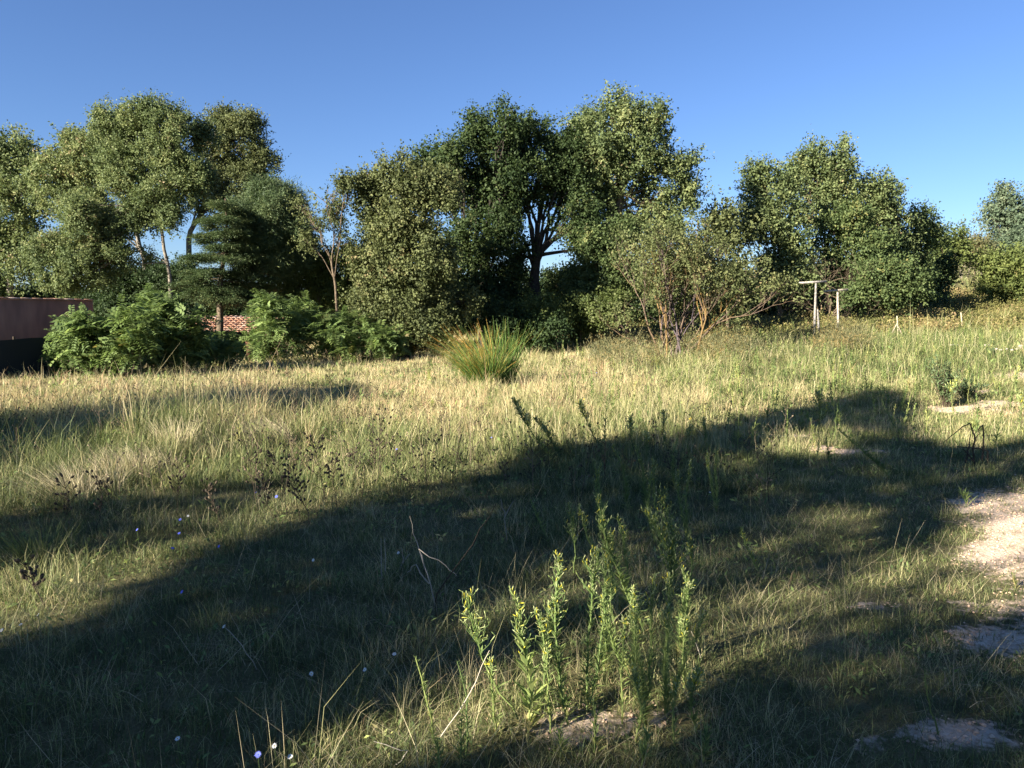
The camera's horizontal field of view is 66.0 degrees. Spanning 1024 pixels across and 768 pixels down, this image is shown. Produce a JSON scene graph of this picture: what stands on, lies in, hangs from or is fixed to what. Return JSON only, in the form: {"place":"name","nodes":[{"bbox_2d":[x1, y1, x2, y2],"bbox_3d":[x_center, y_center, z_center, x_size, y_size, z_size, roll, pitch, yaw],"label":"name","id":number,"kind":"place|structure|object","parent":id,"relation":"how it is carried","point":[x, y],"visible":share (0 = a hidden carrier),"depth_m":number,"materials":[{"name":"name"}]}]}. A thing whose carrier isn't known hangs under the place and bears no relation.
{"place":"outdoors","nodes":[
{"label":"outdoors","id":0,"kind":"place"},
{"bbox_2d":[0,259,1023,767],"bbox_3d":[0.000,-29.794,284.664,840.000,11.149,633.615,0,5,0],"label":"ground","id":1,"kind":"structure","parent":0,"point":[986,555],"depth_m":4.04,"materials":[{"name":"soil"}]},
{"bbox_2d":[14,554,45,608],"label":"dried seed plant","id":2,"kind":"object","parent":1,"relation":"on","point":[24,576],"visible":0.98,"depth_m":4.28,"materials":[{"name":"brown plant"}]},
{"bbox_2d":[0,119,63,297],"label":"plane tree","id":3,"kind":"object","parent":1,"relation":"on","point":[21,224],"visible":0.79,"depth_m":39.76,"materials":[{"name":"green plant"}]},
{"bbox_2d":[0,512,90,560],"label":"grass tussock","id":4,"kind":"object","parent":1,"relation":"on","point":[21,539],"depth_m":5.29,"materials":[{"name":"plant"}]},
{"bbox_2d":[0,297,93,339],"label":"garden wall","id":5,"kind":"structure","parent":1,"relation":"on","point":[21,318],"depth_m":24.88,"materials":[{"name":"concrete"}]},
{"bbox_2d":[0,461,108,501],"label":"straw tussock","id":6,"kind":"object","parent":1,"relation":"on","point":[78,483],"visible":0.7,"depth_m":6.50,"materials":[{"name":"beige plant"}]},
{"bbox_2d":[54,473,80,532],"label":"dried seed plant","id":7,"kind":"object","parent":1,"relation":"on","point":[64,494],"visible":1,"depth_m":5.59,"materials":[{"name":"brown plant"}]},
{"bbox_2d":[10,113,145,268],"bbox_3d":[-20.754,-7.444,38.264,6.815,10.968,4.795,2,6,21],"label":"plane tree","id":8,"kind":"object","parent":1,"relation":"on","point":[67,171],"visible":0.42,"depth_m":37.37,"materials":[{"name":"green plant"}]},
{"bbox_2d":[36,453,138,493],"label":"straw tussock","id":9,"kind":"object","parent":1,"relation":"on","point":[114,473],"visible":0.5,"depth_m":6.77,"materials":[{"name":"beige plant"}]},
{"bbox_2d":[86,469,112,529],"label":"dried seed plant","id":10,"kind":"object","parent":1,"relation":"on","point":[105,486],"visible":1,"depth_m":5.74,"materials":[{"name":"brown plant"}]},
{"bbox_2d":[37,293,171,377],"bbox_3d":[-10.309,-1.008,19.991,3.500,2.549,2.316,0,5,0],"label":"sapling bush","id":11,"kind":"object","parent":1,"relation":"on","point":[98,342],"visible":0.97,"depth_m":19.63,"materials":[{"name":"green plant"}]},
{"bbox_2d":[59,442,155,475],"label":"straw tussock","id":12,"kind":"object","parent":1,"relation":"on","point":[119,464],"visible":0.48,"depth_m":7.36,"materials":[{"name":"beige plant"}]},
{"bbox_2d":[12,88,228,298],"bbox_3d":[-16.252,-6.681,32.649,8.768,10.698,4.082,0,5,0],"label":"robinia tree","id":13,"kind":"object","parent":1,"relation":"on","point":[158,132],"visible":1,"depth_m":32.08,"materials":[{"name":"green plant"}]},
{"bbox_2d":[0,330,246,377],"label":"netting fence","id":14,"kind":"object","parent":1,"relation":"on","point":[18,354],"visible":0.2,"depth_m":19.81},
{"bbox_2d":[100,443,183,470],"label":"straw tussock","id":15,"kind":"object","parent":1,"relation":"on","point":[154,456],"visible":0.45,"depth_m":7.70,"materials":[{"name":"beige plant"}]},
{"bbox_2d":[69,251,216,326],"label":"holm oak","id":16,"kind":"object","parent":1,"relation":"on","point":[156,276],"visible":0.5,"depth_m":36.88,"materials":[{"name":"green plant"}]},
{"bbox_2d":[123,283,222,374],"bbox_3d":[-9.249,-1.345,21.453,2.594,2.755,2.254,0,5,0],"label":"sapling bush","id":17,"kind":"object","parent":1,"relation":"on","point":[180,324],"visible":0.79,"depth_m":21.03,"materials":[{"name":"green plant"}]},
{"bbox_2d":[140,413,208,452],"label":"straw tussock","id":18,"kind":"object","parent":1,"relation":"on","point":[175,433],"visible":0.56,"depth_m":8.52,"materials":[{"name":"beige plant"}]},
{"bbox_2d":[179,326,252,370],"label":"sapling bush","id":19,"kind":"object","parent":1,"relation":"on","point":[223,351],"visible":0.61,"depth_m":22.70,"materials":[{"name":"green plant"}]},
{"bbox_2d":[162,199,285,330],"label":"cedar tree","id":20,"kind":"object","parent":1,"relation":"on","point":[223,254],"visible":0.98,"depth_m":26.53,"materials":[{"name":"green plant"}]},
{"bbox_2d":[185,96,290,314],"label":"plane tree","id":21,"kind":"object","parent":1,"relation":"on","point":[240,127],"visible":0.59,"depth_m":40.55,"materials":[{"name":"green plant"}]},
{"bbox_2d":[201,315,285,356],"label":"tiled shed","id":22,"kind":"structure","parent":1,"relation":"on","point":[238,324],"depth_m":29.22,"materials":[{"name":"ceramic"}]},
{"bbox_2d":[232,432,261,509],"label":"dried seed plant","id":23,"kind":"object","parent":1,"relation":"on","point":[260,451],"visible":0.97,"depth_m":6.34,"materials":[{"name":"brown plant"}]},
{"bbox_2d":[226,413,294,447],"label":"straw tussock","id":24,"kind":"object","parent":1,"relation":"on","point":[275,428],"visible":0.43,"depth_m":9.47,"materials":[{"name":"beige plant"}]},
{"bbox_2d":[213,169,324,295],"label":"pine tree","id":25,"kind":"object","parent":1,"relation":"on","point":[264,201],"visible":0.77,"depth_m":27.75,"materials":[{"name":"green plant"}]},
{"bbox_2d":[237,288,332,363],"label":"sapling bush","id":26,"kind":"object","parent":1,"relation":"on","point":[266,309],"visible":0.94,"depth_m":24.73,"materials":[{"name":"green plant"}]},
{"bbox_2d":[268,224,361,349],"bbox_3d":[-7.101,-3.683,29.974,4.206,5.334,3.330,0,5,0],"label":"feathery shrub","id":27,"kind":"object","parent":1,"relation":"on","point":[318,284],"visible":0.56,"depth_m":29.15,"materials":[{"name":"green plant"}]},
{"bbox_2d":[282,163,368,328],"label":"robinia tree","id":28,"kind":"object","parent":1,"relation":"on","point":[344,183],"visible":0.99,"depth_m":26.64,"materials":[{"name":"green plant"}]},
{"bbox_2d":[276,290,380,363],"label":"sapling bush","id":29,"kind":"object","parent":1,"relation":"on","point":[336,337],"visible":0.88,"depth_m":25.52,"materials":[{"name":"green plant"}]},
{"bbox_2d":[361,319,412,362],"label":"sapling bush","id":30,"kind":"object","parent":1,"relation":"on","point":[388,340],"visible":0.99,"depth_m":25.22,"materials":[{"name":"green plant"}]},
{"bbox_2d":[0,341,818,504],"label":"dry weeds","id":31,"kind":"object","parent":1,"relation":"on","point":[528,457],"visible":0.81,"depth_m":8.94,"materials":[{"name":"beige plant"}]},
{"bbox_2d":[332,139,489,358],"bbox_3d":[-3.463,-4.460,27.352,5.436,7.630,3.826,0,5,0],"label":"bushy oak","id":32,"kind":"object","parent":1,"relation":"on","point":[398,237],"visible":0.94,"depth_m":26.55,"materials":[{"name":"green plant"}]},
{"bbox_2d":[413,655,446,767],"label":"tall weed","id":33,"kind":"object","parent":1,"relation":"on","point":[436,742],"visible":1,"depth_m":2.62,"materials":[{"name":"green plant"}]},
{"bbox_2d":[451,708,472,767],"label":"tall weed","id":34,"kind":"object","parent":1,"relation":"on","point":[461,741],"visible":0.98,"depth_m":2.71,"materials":[{"name":"green plant"}]},
{"bbox_2d":[456,660,473,757],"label":"tall weed","id":35,"kind":"object","parent":1,"relation":"on","point":[467,720],"visible":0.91,"depth_m":2.76,"materials":[{"name":"green plant"}]},
{"bbox_2d":[400,88,541,348],"bbox_3d":[-1.546,-6.384,31.542,5.982,10.403,4.135,0,5,0],"label":"oak tree","id":36,"kind":"object","parent":1,"relation":"on","point":[479,136],"visible":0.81,"depth_m":30.81,"materials":[{"name":"green plant"}]},
{"bbox_2d":[415,319,530,385],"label":"rush clump","id":37,"kind":"object","parent":1,"relation":"on","point":[475,363],"visible":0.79,"depth_m":17.08,"materials":[{"name":"green plant"}]},
{"bbox_2d":[3,251,957,334],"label":"wood","id":38,"kind":"object","parent":1,"relation":"on","point":[237,312],"visible":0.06,"depth_m":42.53,"materials":[{"name":"green plant"}]},
{"bbox_2d":[484,655,504,732],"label":"tall weed","id":39,"kind":"object","parent":1,"relation":"on","point":[491,675],"visible":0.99,"depth_m":2.91,"materials":[{"name":"green plant"}]},
{"bbox_2d":[459,587,530,720],"bbox_3d":[-0.057,1.034,2.972,0.265,0.571,0.137,2,6,21],"label":"tall weed","id":40,"kind":"object","parent":1,"relation":"on","point":[475,626],"visible":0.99,"depth_m":2.97,"materials":[{"name":"green plant"}]},
{"bbox_2d":[467,318,544,384],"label":"rush clump","id":41,"kind":"object","parent":1,"relation":"on","point":[510,373],"visible":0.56,"depth_m":17.68,"materials":[{"name":"green plant"}]},
{"bbox_2d":[0,265,1023,767],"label":"grass","id":42,"kind":"structure","parent":1,"relation":"on","point":[58,443],"depth_m":5.99,"materials":[{"name":"green plant"}]},
{"bbox_2d":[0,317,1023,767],"bbox_3d":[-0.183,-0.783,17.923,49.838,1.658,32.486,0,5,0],"label":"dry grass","id":43,"kind":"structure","parent":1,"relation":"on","point":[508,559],"depth_m":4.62,"materials":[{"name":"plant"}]},
{"bbox_2d":[14,318,1023,448],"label":"weeds","id":44,"kind":"object","parent":1,"relation":"on","point":[883,373],"visible":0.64,"depth_m":15.09,"materials":[{"name":"green plant"}]},
{"bbox_2d":[473,289,577,355],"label":"bush","id":45,"kind":"object","parent":1,"relation":"on","point":[547,336],"visible":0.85,"depth_m":28.58,"materials":[{"name":"green plant"}]},
{"bbox_2d":[509,586,550,732],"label":"tall weed","id":46,"kind":"object","parent":1,"relation":"on","point":[526,661],"visible":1,"depth_m":2.91,"materials":[{"name":"green plant"}]},
{"bbox_2d":[511,396,557,459],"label":"tall weed","id":47,"kind":"object","parent":1,"relation":"on","point":[528,420],"visible":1,"depth_m":8.34,"materials":[{"name":"green plant"}]},
{"bbox_2d":[490,287,579,351],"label":"bush","id":48,"kind":"object","parent":1,"relation":"on","point":[532,304],"visible":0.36,"depth_m":29.76,"materials":[{"name":"green plant"}]},
{"bbox_2d":[510,260,573,342],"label":"bush","id":49,"kind":"object","parent":1,"relation":"on","point":[550,276],"visible":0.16,"depth_m":35.42,"materials":[{"name":"green plant"}]},
{"bbox_2d":[530,607,554,701],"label":"tall weed","id":50,"kind":"object","parent":1,"relation":"on","point":[543,636],"visible":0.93,"depth_m":3.10,"materials":[{"name":"green plant"}]},
{"bbox_2d":[484,104,607,349],"bbox_3d":[1.208,-6.333,32.529,5.791,10.198,3.708,0,5,0],"label":"oak tree","id":51,"kind":"object","parent":1,"relation":"on","point":[555,184],"visible":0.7,"depth_m":31.90,"materials":[{"name":"green plant"}]},
{"bbox_2d":[533,600,561,665],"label":"tall weed","id":52,"kind":"object","parent":1,"relation":"on","point":[549,632],"visible":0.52,"depth_m":3.48,"materials":[{"name":"green plant"}]},
{"bbox_2d":[541,642,557,732],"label":"tall weed","id":53,"kind":"object","parent":1,"relation":"on","point":[547,669],"visible":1,"depth_m":2.91,"materials":[{"name":"green plant"}]},
{"bbox_2d":[548,726,573,759],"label":"tall weed","id":54,"kind":"object","parent":1,"relation":"on","point":[560,740],"visible":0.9,"depth_m":2.78,"materials":[{"name":"green plant"}]},
{"bbox_2d":[543,550,582,724],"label":"tall weed","id":55,"kind":"object","parent":1,"relation":"on","point":[558,657],"visible":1,"depth_m":2.94,"materials":[{"name":"green plant"}]},
{"bbox_2d":[563,500,580,572],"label":"tall weed","id":56,"kind":"object","parent":1,"relation":"on","point":[571,517],"visible":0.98,"depth_m":4.92,"materials":[{"name":"green plant"}]},
{"bbox_2d":[544,280,637,350],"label":"bush","id":57,"kind":"object","parent":1,"relation":"on","point":[584,327],"visible":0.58,"depth_m":30.52,"materials":[{"name":"green plant"}]},
{"bbox_2d":[573,543,620,710],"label":"tall weed","id":58,"kind":"object","parent":1,"relation":"on","point":[587,664],"visible":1,"depth_m":3.05,"materials":[{"name":"green plant"}]},
{"bbox_2d":[586,696,610,753],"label":"tall weed","id":59,"kind":"object","parent":1,"relation":"on","point":[594,730],"visible":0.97,"depth_m":2.80,"materials":[{"name":"green plant"}]},
{"bbox_2d":[592,459,608,538],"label":"tall weed","id":60,"kind":"object","parent":1,"relation":"on","point":[597,475],"visible":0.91,"depth_m":5.65,"materials":[{"name":"green plant"}]},
{"bbox_2d":[550,207,653,347],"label":"field maple","id":61,"kind":"object","parent":1,"relation":"on","point":[590,271],"visible":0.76,"depth_m":31.29,"materials":[{"name":"green plant"}]},
{"bbox_2d":[593,596,617,673],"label":"tall weed","id":62,"kind":"object","parent":1,"relation":"on","point":[605,655],"visible":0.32,"depth_m":3.35,"materials":[{"name":"green plant"}]},
{"bbox_2d":[605,514,635,609],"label":"tall weed","id":63,"kind":"object","parent":1,"relation":"on","point":[625,552],"visible":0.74,"depth_m":4.14,"materials":[{"name":"green plant"}]},
{"bbox_2d":[594,493,649,633],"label":"tall weed","id":64,"kind":"object","parent":1,"relation":"on","point":[624,585],"visible":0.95,"depth_m":3.76,"materials":[{"name":"green plant"}]},
{"bbox_2d":[614,615,629,723],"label":"tall weed","id":65,"kind":"object","parent":1,"relation":"on","point":[623,630],"visible":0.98,"depth_m":2.97,"materials":[{"name":"green plant"}]},
{"bbox_2d":[599,584,648,678],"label":"tall weed","id":66,"kind":"object","parent":1,"relation":"on","point":[614,645],"visible":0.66,"depth_m":3.30,"materials":[{"name":"green plant"}]},
{"bbox_2d":[553,79,716,340],"bbox_3d":[5.131,-7.000,33.012,6.673,11.138,3.991,-1,5,-7],"label":"oak tree","id":67,"kind":"object","parent":1,"relation":"on","point":[622,154],"visible":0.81,"depth_m":32.19,"materials":[{"name":"green plant"}]},
{"bbox_2d":[624,662,649,741],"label":"tall weed","id":68,"kind":"object","parent":1,"relation":"on","point":[641,708],"visible":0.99,"depth_m":2.85,"materials":[{"name":"green plant"}]},
{"bbox_2d":[622,572,659,728],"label":"tall weed","id":69,"kind":"object","parent":1,"relation":"on","point":[634,624],"visible":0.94,"depth_m":2.94,"materials":[{"name":"green plant"}]},
{"bbox_2d":[625,726,657,767],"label":"tall weed","id":70,"kind":"object","parent":1,"relation":"on","point":[643,747],"visible":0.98,"depth_m":2.72,"materials":[{"name":"green plant"}]},
{"bbox_2d":[634,445,651,515],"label":"tall weed","id":71,"kind":"object","parent":1,"relation":"on","point":[644,491],"visible":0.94,"depth_m":6.33,"materials":[{"name":"green plant"}]},
{"bbox_2d":[644,458,658,541],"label":"tall weed","id":72,"kind":"object","parent":1,"relation":"on","point":[652,478],"visible":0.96,"depth_m":5.58,"materials":[{"name":"green plant"}]},
{"bbox_2d":[641,483,692,600],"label":"tall weed","id":73,"kind":"object","parent":1,"relation":"on","point":[670,551],"visible":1,"depth_m":4.20,"materials":[{"name":"green plant"}]},
{"bbox_2d":[666,676,683,749],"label":"tall weed","id":74,"kind":"object","parent":1,"relation":"on","point":[675,686],"visible":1,"depth_m":2.83,"materials":[{"name":"green plant"}]},
{"bbox_2d":[652,570,707,717],"bbox_3d":[0.636,1.010,3.007,0.205,0.609,0.182,0,5,0],"label":"tall weed","id":75,"kind":"object","parent":1,"relation":"on","point":[667,696],"visible":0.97,"depth_m":2.99,"materials":[{"name":"green plant"}]},
{"bbox_2d":[668,564,695,656],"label":"tall weed","id":76,"kind":"object","parent":1,"relation":"on","point":[686,596],"visible":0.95,"depth_m":3.49,"materials":[{"name":"green plant"}]},
{"bbox_2d":[675,613,689,687],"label":"tall weed","id":77,"kind":"object","parent":1,"relation":"on","point":[683,628],"visible":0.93,"depth_m":3.24,"materials":[{"name":"green plant"}]},
{"bbox_2d":[674,460,693,541],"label":"tall weed","id":78,"kind":"object","parent":1,"relation":"on","point":[686,526],"visible":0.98,"depth_m":5.58,"materials":[{"name":"green plant"}]},
{"bbox_2d":[683,666,705,732],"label":"tall weed","id":79,"kind":"object","parent":1,"relation":"on","point":[690,686],"visible":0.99,"depth_m":2.92,"materials":[{"name":"green plant"}]},
{"bbox_2d":[584,204,810,359],"bbox_3d":[5.539,-3.097,24.620,6.586,4.876,4.302,1,5,9],"label":"ochre shrub","id":80,"kind":"object","parent":1,"relation":"on","point":[686,265],"visible":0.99,"depth_m":24.06,"materials":[{"name":"green plant"}]},
{"bbox_2d":[688,724,717,762],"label":"tall weed","id":81,"kind":"object","parent":1,"relation":"on","point":[706,742],"visible":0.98,"depth_m":2.75,"materials":[{"name":"green plant"}]},
{"bbox_2d":[705,449,721,511],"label":"tall weed","id":82,"kind":"object","parent":1,"relation":"on","point":[715,501],"visible":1,"depth_m":6.48,"materials":[{"name":"green plant"}]},
{"bbox_2d":[674,185,776,332],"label":"field maple","id":83,"kind":"object","parent":1,"relation":"on","point":[720,217],"visible":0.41,"depth_m":33.05,"materials":[{"name":"green plant"}]},
{"bbox_2d":[574,317,877,368],"bbox_3d":[7.223,-1.377,24.365,10.976,1.956,9.790,0,5,0],"label":"dry brush","id":84,"kind":"object","parent":1,"relation":"on","point":[839,333],"visible":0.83,"depth_m":22.21,"materials":[{"name":"beige plant"}]},
{"bbox_2d":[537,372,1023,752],"bbox_3d":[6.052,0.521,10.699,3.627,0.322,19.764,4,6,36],"label":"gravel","id":85,"kind":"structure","parent":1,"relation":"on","point":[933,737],"depth_m":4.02,"materials":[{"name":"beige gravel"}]},
{"bbox_2d":[729,150,835,322],"bbox_3d":[12.084,-6.606,36.569,5.227,8.558,4.199,0,5,0],"label":"robinia tree","id":86,"kind":"object","parent":1,"relation":"on","point":[785,238],"visible":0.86,"depth_m":36.05,"materials":[{"name":"green plant"}]},
{"bbox_2d":[577,282,1023,346],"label":"undergrowth","id":87,"kind":"object","parent":1,"relation":"on","point":[963,301],"visible":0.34,"depth_m":35.87,"materials":[{"name":"green plant"}]},
{"bbox_2d":[803,388,833,460],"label":"tall weed","id":88,"kind":"object","parent":1,"relation":"on","point":[818,394],"visible":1,"depth_m":8.36,"materials":[{"name":"green plant"}]},
{"bbox_2d":[756,249,882,323],"bbox_3d":[14.393,-4.126,36.169,5.778,4.553,4.950,-4,7,-38],"label":"bare bush","id":89,"kind":"object","parent":1,"relation":"on","point":[804,306],"visible":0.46,"depth_m":35.92,"materials":[{"name":"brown plant"}]},
{"bbox_2d":[772,130,870,315],"bbox_3d":[15.443,-7.835,39.909,5.026,9.954,3.893,0,5,0],"label":"robinia tree","id":90,"kind":"object","parent":1,"relation":"on","point":[832,172],"visible":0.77,"depth_m":38.86,"materials":[{"name":"green plant"}]},
{"bbox_2d":[802,191,905,318],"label":"robinia tree","id":91,"kind":"object","parent":1,"relation":"on","point":[849,228],"visible":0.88,"depth_m":37.31,"materials":[{"name":"green plant"}]},
{"bbox_2d":[838,428,893,478],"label":"tall weed","id":92,"kind":"object","parent":1,"relation":"on","point":[881,466],"visible":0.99,"depth_m":7.59,"materials":[{"name":"green plant"}]},
{"bbox_2d":[828,250,941,321],"bbox_3d":[16.748,-4.221,35.454,5.113,3.730,3.088,0,5,0],"label":"hazel shrub","id":93,"kind":"object","parent":1,"relation":"on","point":[901,282],"visible":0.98,"depth_m":34.94,"materials":[{"name":"green plant"}]},
{"bbox_2d":[856,164,932,269],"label":"robinia tree","id":94,"kind":"object","parent":1,"relation":"on","point":[886,192],"visible":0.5,"depth_m":39.70,"materials":[{"name":"green plant"}]},
{"bbox_2d":[896,198,962,310],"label":"robinia tree","id":95,"kind":"object","parent":1,"relation":"on","point":[934,238],"visible":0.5,"depth_m":42.01,"materials":[{"name":"green plant"}]},
{"bbox_2d":[925,354,963,406],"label":"dark weed bush","id":96,"kind":"object","parent":1,"relation":"on","point":[944,393],"visible":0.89,"depth_m":13.10,"materials":[{"name":"green plant"}]},
{"bbox_2d":[928,249,969,303],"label":"dark shrub","id":97,"kind":"object","parent":1,"relation":"on","point":[949,267],"visible":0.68,"depth_m":45.88,"materials":[{"name":"green plant"}]},
{"bbox_2d":[926,214,979,294],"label":"young maple","id":98,"kind":"object","parent":1,"relation":"on","point":[961,245],"visible":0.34,"depth_m":48.87,"materials":[{"name":"green plant"}]},
{"bbox_2d":[945,423,988,465],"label":"dead branch","id":99,"kind":"object","parent":1,"relation":"on","point":[973,448],"visible":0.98,"depth_m":8.32,"materials":[{"name":"wood"}]},
{"bbox_2d":[947,374,988,398],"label":"dark weed bush","id":100,"kind":"object","parent":1,"relation":"on","point":[964,389],"visible":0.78,"depth_m":13.81,"materials":[{"name":"green plant"}]},
{"bbox_2d":[958,226,1001,287],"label":"rusty shrub","id":101,"kind":"object","parent":1,"relation":"on","point":[978,238],"visible":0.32,"depth_m":60.70,"materials":[{"name":"green plant"}]},
{"bbox_2d":[963,240,1023,304],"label":"bramble bush","id":102,"kind":"object","parent":1,"relation":"on","point":[1002,275],"visible":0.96,"depth_m":49.07,"materials":[{"name":"green plant"}]},
{"bbox_2d":[969,178,1023,239],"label":"tree","id":103,"kind":"object","parent":1,"relation":"on","point":[998,216],"visible":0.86,"depth_m":66.34,"materials":[{"name":"green plant"}]},
{"bbox_2d":[976,212,1023,271],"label":"hilltop shrub","id":104,"kind":"object","parent":1,"relation":"on","point":[1009,240],"visible":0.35,"depth_m":62.89,"materials":[{"name":"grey plant"}]},
{"bbox_2d":[0,0,1023,286],"label":"sky","id":105,"kind":"structure","parent":0,"point":[931,91],"materials":[{"name":"blue"}]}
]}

